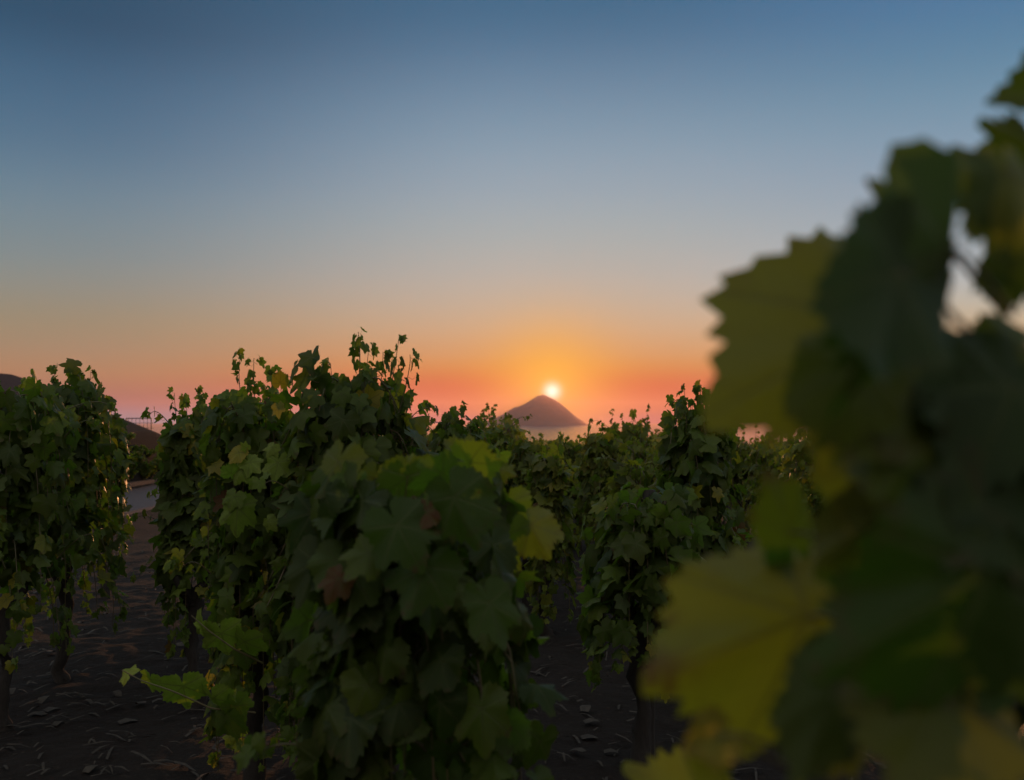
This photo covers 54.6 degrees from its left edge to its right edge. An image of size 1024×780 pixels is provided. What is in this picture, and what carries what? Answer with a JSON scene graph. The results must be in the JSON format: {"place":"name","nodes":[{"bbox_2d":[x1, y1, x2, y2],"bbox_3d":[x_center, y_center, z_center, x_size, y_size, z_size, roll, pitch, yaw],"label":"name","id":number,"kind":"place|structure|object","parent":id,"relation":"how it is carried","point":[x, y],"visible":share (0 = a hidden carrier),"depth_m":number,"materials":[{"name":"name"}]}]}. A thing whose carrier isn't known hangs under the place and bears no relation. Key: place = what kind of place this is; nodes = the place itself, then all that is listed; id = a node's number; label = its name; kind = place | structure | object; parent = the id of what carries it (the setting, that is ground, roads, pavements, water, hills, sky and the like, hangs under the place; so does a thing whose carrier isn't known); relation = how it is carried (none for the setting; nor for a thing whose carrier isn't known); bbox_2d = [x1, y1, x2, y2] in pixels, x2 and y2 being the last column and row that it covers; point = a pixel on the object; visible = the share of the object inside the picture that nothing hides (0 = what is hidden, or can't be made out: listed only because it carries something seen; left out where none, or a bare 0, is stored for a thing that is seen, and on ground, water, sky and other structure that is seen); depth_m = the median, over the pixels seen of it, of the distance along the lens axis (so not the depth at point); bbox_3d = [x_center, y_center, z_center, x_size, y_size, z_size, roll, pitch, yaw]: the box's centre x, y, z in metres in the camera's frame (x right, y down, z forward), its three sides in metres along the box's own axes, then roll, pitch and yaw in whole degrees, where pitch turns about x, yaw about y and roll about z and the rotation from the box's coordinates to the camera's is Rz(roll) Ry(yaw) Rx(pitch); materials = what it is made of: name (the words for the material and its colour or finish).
{"place":"outdoors","nodes":[
{"label":"outdoors","id":0,"kind":"place"},
{"bbox_2d":[13,485,159,515],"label":"gravel path","id":1,"kind":"structure","parent":0,"point":[138,500],"depth_m":19.48,"materials":[{"name":"grey gravel"}]},
{"bbox_2d":[137,424,800,443],"bbox_3d":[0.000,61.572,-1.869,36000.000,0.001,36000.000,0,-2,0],"label":"sea","id":2,"kind":"structure","parent":0,"point":[552,433],"depth_m":5905.30,"materials":[{"name":"grey liquid"}]},
{"bbox_2d":[0,401,1023,779],"bbox_3d":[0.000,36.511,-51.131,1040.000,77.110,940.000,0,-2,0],"label":"ground","id":3,"kind":"structure","parent":0,"point":[66,747],"depth_m":5.55,"materials":[{"name":"soil"}]},
{"bbox_2d":[0,373,47,394],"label":"hill","id":4,"kind":"structure","parent":3,"relation":"on","point":[8,381],"depth_m":30.77,"materials":[{"name":"soil"}]},
{"bbox_2d":[0,369,116,731],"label":"grape vine","id":5,"kind":"object","parent":3,"relation":"on","point":[33,470],"visible":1,"depth_m":5.09,"materials":[{"name":"green plant"}]},
{"bbox_2d":[0,358,128,683],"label":"grape vine","id":6,"kind":"object","parent":3,"relation":"on","point":[87,457],"visible":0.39,"depth_m":6.10,"materials":[{"name":"green plant"}]},
{"bbox_2d":[93,408,135,598],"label":"grape vine","id":7,"kind":"object","parent":3,"relation":"on","point":[122,475],"visible":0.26,"depth_m":8.94,"materials":[{"name":"green plant"}]},
{"bbox_2d":[124,431,135,440],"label":"dry shrub","id":8,"kind":"object","parent":3,"relation":"on","point":[130,435],"visible":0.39,"depth_m":23.07,"materials":[{"name":"green plant"}]},
{"bbox_2d":[128,448,136,460],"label":"dry shrub","id":9,"kind":"object","parent":3,"relation":"on","point":[135,459],"visible":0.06,"depth_m":22.45,"materials":[{"name":"green plant"}]},
{"bbox_2d":[127,461,138,481],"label":"dry shrub","id":10,"kind":"object","parent":3,"relation":"on","point":[132,472],"visible":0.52,"depth_m":22.62,"materials":[{"name":"green plant"}]},
{"bbox_2d":[126,418,151,429],"bbox_3d":[-9.595,0.954,25.583,0.721,0.470,0.028,0,-2,0],"label":"railing","id":11,"kind":"object","parent":3,"relation":"on","point":[143,421],"visible":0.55,"depth_m":25.58,"materials":[{"name":"metal"}]},
{"bbox_2d":[132,450,148,463],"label":"dry shrub","id":12,"kind":"object","parent":3,"relation":"on","point":[138,454],"visible":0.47,"depth_m":23.14,"materials":[{"name":"green plant"}]},
{"bbox_2d":[133,444,147,451],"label":"dry shrub","id":13,"kind":"object","parent":3,"relation":"on","point":[138,448],"visible":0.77,"depth_m":23.55,"materials":[{"name":"green plant"}]},
{"bbox_2d":[128,478,156,489],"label":"wall","id":14,"kind":"structure","parent":3,"relation":"on","point":[139,484],"depth_m":23.09,"materials":[{"name":"stone"}]},
{"bbox_2d":[137,461,156,479],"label":"dry shrub","id":15,"kind":"object","parent":3,"relation":"on","point":[145,469],"visible":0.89,"depth_m":23.51,"materials":[{"name":"green plant"}]},
{"bbox_2d":[145,448,156,456],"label":"dry shrub","id":16,"kind":"object","parent":3,"relation":"on","point":[152,451],"visible":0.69,"depth_m":24.21,"materials":[{"name":"green plant"}]},
{"bbox_2d":[145,457,161,478],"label":"dry shrub","id":17,"kind":"object","parent":3,"relation":"on","point":[156,462],"visible":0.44,"depth_m":24.01,"materials":[{"name":"green plant"}]},
{"bbox_2d":[129,385,225,659],"bbox_3d":[-1.986,0.940,6.683,0.956,1.962,0.792,-1,-2,18],"label":"grape vine","id":18,"kind":"object","parent":3,"relation":"on","point":[133,577],"visible":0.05,"depth_m":6.55,"materials":[{"name":"green plant"}]},
{"bbox_2d":[140,386,221,708],"bbox_3d":[-1.769,0.929,5.552,0.533,1.892,0.462,1,-2,-33],"label":"grape vine","id":19,"kind":"object","parent":3,"relation":"on","point":[179,475],"visible":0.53,"depth_m":5.43,"materials":[{"name":"green plant"}]},
{"bbox_2d":[119,348,314,779],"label":"grape vine","id":20,"kind":"object","parent":3,"relation":"on","point":[239,639],"visible":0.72,"depth_m":4.14,"materials":[{"name":"green plant"}]},
{"bbox_2d":[211,384,298,572],"bbox_3d":[-2.113,0.949,8.107,1.041,2.005,0.863,-1,-2,35],"label":"grape vine","id":21,"kind":"object","parent":3,"relation":"on","point":[263,386],"visible":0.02,"depth_m":7.89,"materials":[{"name":"plant"}]},
{"bbox_2d":[246,327,438,770],"bbox_3d":[-0.672,0.783,4.109,0.874,2.085,0.759,1,-2,-22],"label":"grape vine","id":22,"kind":"object","parent":3,"relation":"on","point":[363,409],"visible":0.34,"depth_m":3.97,"materials":[{"name":"green plant"}]},
{"bbox_2d":[233,434,568,779],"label":"grape vine","id":23,"kind":"object","parent":3,"relation":"on","point":[408,575],"visible":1,"depth_m":2.10,"materials":[{"name":"green plant"}]},
{"bbox_2d":[382,430,436,450],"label":"grape vine","id":24,"kind":"object","parent":3,"relation":"on","point":[427,437],"visible":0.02,"depth_m":15.89,"materials":[{"name":"green plant"}]},
{"bbox_2d":[0,549,882,779],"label":"litter","id":25,"kind":"object","parent":3,"relation":"on","point":[117,693],"visible":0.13,"depth_m":5.21,"materials":[{"name":"plant"}]},
{"bbox_2d":[409,400,493,452],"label":"grape vine","id":26,"kind":"object","parent":3,"relation":"on","point":[450,424],"visible":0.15,"depth_m":7.85,"materials":[{"name":"green plant"}]},
{"bbox_2d":[467,403,518,450],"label":"grape vine","id":27,"kind":"object","parent":3,"relation":"on","point":[506,417],"visible":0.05,"depth_m":12.01,"materials":[{"name":"green plant"}]},
{"bbox_2d":[466,404,532,464],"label":"grape vine","id":28,"kind":"object","parent":3,"relation":"on","point":[509,427],"visible":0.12,"depth_m":10.30,"materials":[{"name":"green plant"}]},
{"bbox_2d":[485,417,519,453],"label":"grape vine","id":29,"kind":"object","parent":3,"relation":"on","point":[495,421],"visible":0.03,"depth_m":13.18,"materials":[{"name":"plant"}]},
{"bbox_2d":[502,418,528,442],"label":"grape vine","id":30,"kind":"object","parent":3,"relation":"on","point":[516,429],"depth_m":16.27,"materials":[{"name":"green plant"}]},
{"bbox_2d":[495,431,561,609],"bbox_3d":[0.111,1.170,8.573,0.672,1.636,0.561,0,-2,0],"label":"grape vine","id":31,"kind":"object","parent":3,"relation":"on","point":[525,451],"visible":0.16,"depth_m":8.48,"materials":[{"name":"green plant"}]},
{"bbox_2d":[537,432,557,453],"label":"grape vine","id":32,"kind":"object","parent":3,"relation":"on","point":[542,436],"visible":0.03,"depth_m":16.36,"materials":[{"name":"plant"}]},
{"bbox_2d":[522,434,582,636],"bbox_3d":[0.304,1.123,7.392,0.482,1.597,0.523,0,-2,0],"label":"grape vine","id":33,"kind":"object","parent":3,"relation":"on","point":[550,474],"visible":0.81,"depth_m":7.26,"materials":[{"name":"green plant"}]},
{"bbox_2d":[546,431,582,551],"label":"grape vine","id":34,"kind":"object","parent":3,"relation":"on","point":[570,450],"visible":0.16,"depth_m":12.89,"materials":[{"name":"green plant"}]},
{"bbox_2d":[564,434,595,549],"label":"grape vine","id":35,"kind":"object","parent":3,"relation":"on","point":[572,443],"visible":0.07,"depth_m":13.04,"materials":[{"name":"plant"}]},
{"bbox_2d":[569,422,631,578],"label":"grape vine","id":36,"kind":"object","parent":3,"relation":"on","point":[594,489],"visible":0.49,"depth_m":9.05,"materials":[{"name":"green plant"}]},
{"bbox_2d":[583,417,655,480],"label":"grape vine","id":37,"kind":"object","parent":3,"relation":"on","point":[638,449],"visible":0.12,"depth_m":10.40,"materials":[{"name":"plant"}]},
{"bbox_2d":[589,403,662,458],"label":"grape vine","id":38,"kind":"object","parent":3,"relation":"on","point":[626,433],"visible":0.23,"depth_m":11.81,"materials":[{"name":"plant"}]},
{"bbox_2d":[592,421,678,531],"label":"grape vine","id":39,"kind":"object","parent":3,"relation":"on","point":[635,475],"visible":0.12,"depth_m":7.35,"materials":[{"name":"plant"}]},
{"bbox_2d":[575,482,715,766],"bbox_3d":[0.622,1.127,4.593,0.681,1.413,0.734,0,-2,0],"label":"grape vine","id":40,"kind":"object","parent":3,"relation":"on","point":[647,545],"visible":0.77,"depth_m":4.42,"materials":[{"name":"green plant"}]},
{"bbox_2d":[642,489,655,758],"bbox_3d":[0.643,1.211,4.687,0.070,1.485,0.068,-1,-2,22],"label":"wooden stake","id":41,"kind":"object","parent":3,"relation":"on","point":[647,493],"visible":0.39,"depth_m":4.65,"materials":[{"name":"brown wood"}]},
{"bbox_2d":[647,379,751,558],"bbox_3d":[1.033,0.903,5.570,0.677,1.928,0.700,0,-2,0],"label":"grape vine","id":42,"kind":"object","parent":3,"relation":"on","point":[695,454],"visible":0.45,"depth_m":5.48,"materials":[{"name":"green plant"}]},
{"bbox_2d":[711,480,743,528],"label":"grape vine","id":43,"kind":"object","parent":3,"relation":"on","point":[733,508],"visible":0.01,"depth_m":14.19,"materials":[{"name":"plant"}]},
{"bbox_2d":[721,430,770,548],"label":"grape vine","id":44,"kind":"object","parent":3,"relation":"on","point":[742,477],"visible":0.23,"depth_m":12.94,"materials":[{"name":"plant"}]},
{"bbox_2d":[733,434,786,541],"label":"grape vine","id":45,"kind":"object","parent":3,"relation":"on","point":[751,464],"visible":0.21,"depth_m":11.50,"materials":[{"name":"plant"}]},
{"bbox_2d":[750,435,782,507],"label":"grape vine","id":46,"kind":"object","parent":3,"relation":"on","point":[762,438],"visible":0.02,"depth_m":19.29,"materials":[{"name":"plant"}]},
{"bbox_2d":[763,439,815,531],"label":"grape vine","id":47,"kind":"object","parent":3,"relation":"on","point":[778,461],"visible":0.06,"depth_m":9.80,"materials":[{"name":"plant"}]},
{"bbox_2d":[761,433,821,547],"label":"grape vine","id":48,"kind":"object","parent":3,"relation":"on","point":[788,456],"visible":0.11,"depth_m":7.89,"materials":[{"name":"plant"}]},
{"bbox_2d":[622,52,1023,779],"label":"grape vine","id":49,"kind":"object","parent":3,"relation":"on","point":[882,620],"visible":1,"depth_m":0.60,"materials":[{"name":"green plant"}]},
{"bbox_2d":[0,0,1023,423],"label":"sky","id":50,"kind":"structure","parent":0,"point":[544,197],"materials":[{"name":"blue"}]},
{"bbox_2d":[487,395,586,425],"bbox_3d":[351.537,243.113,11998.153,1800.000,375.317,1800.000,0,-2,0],"label":"island","id":51,"kind":"structure","parent":0,"point":[543,410],"depth_m":11639.19,"materials":[{"name":"stone"}]}
]}

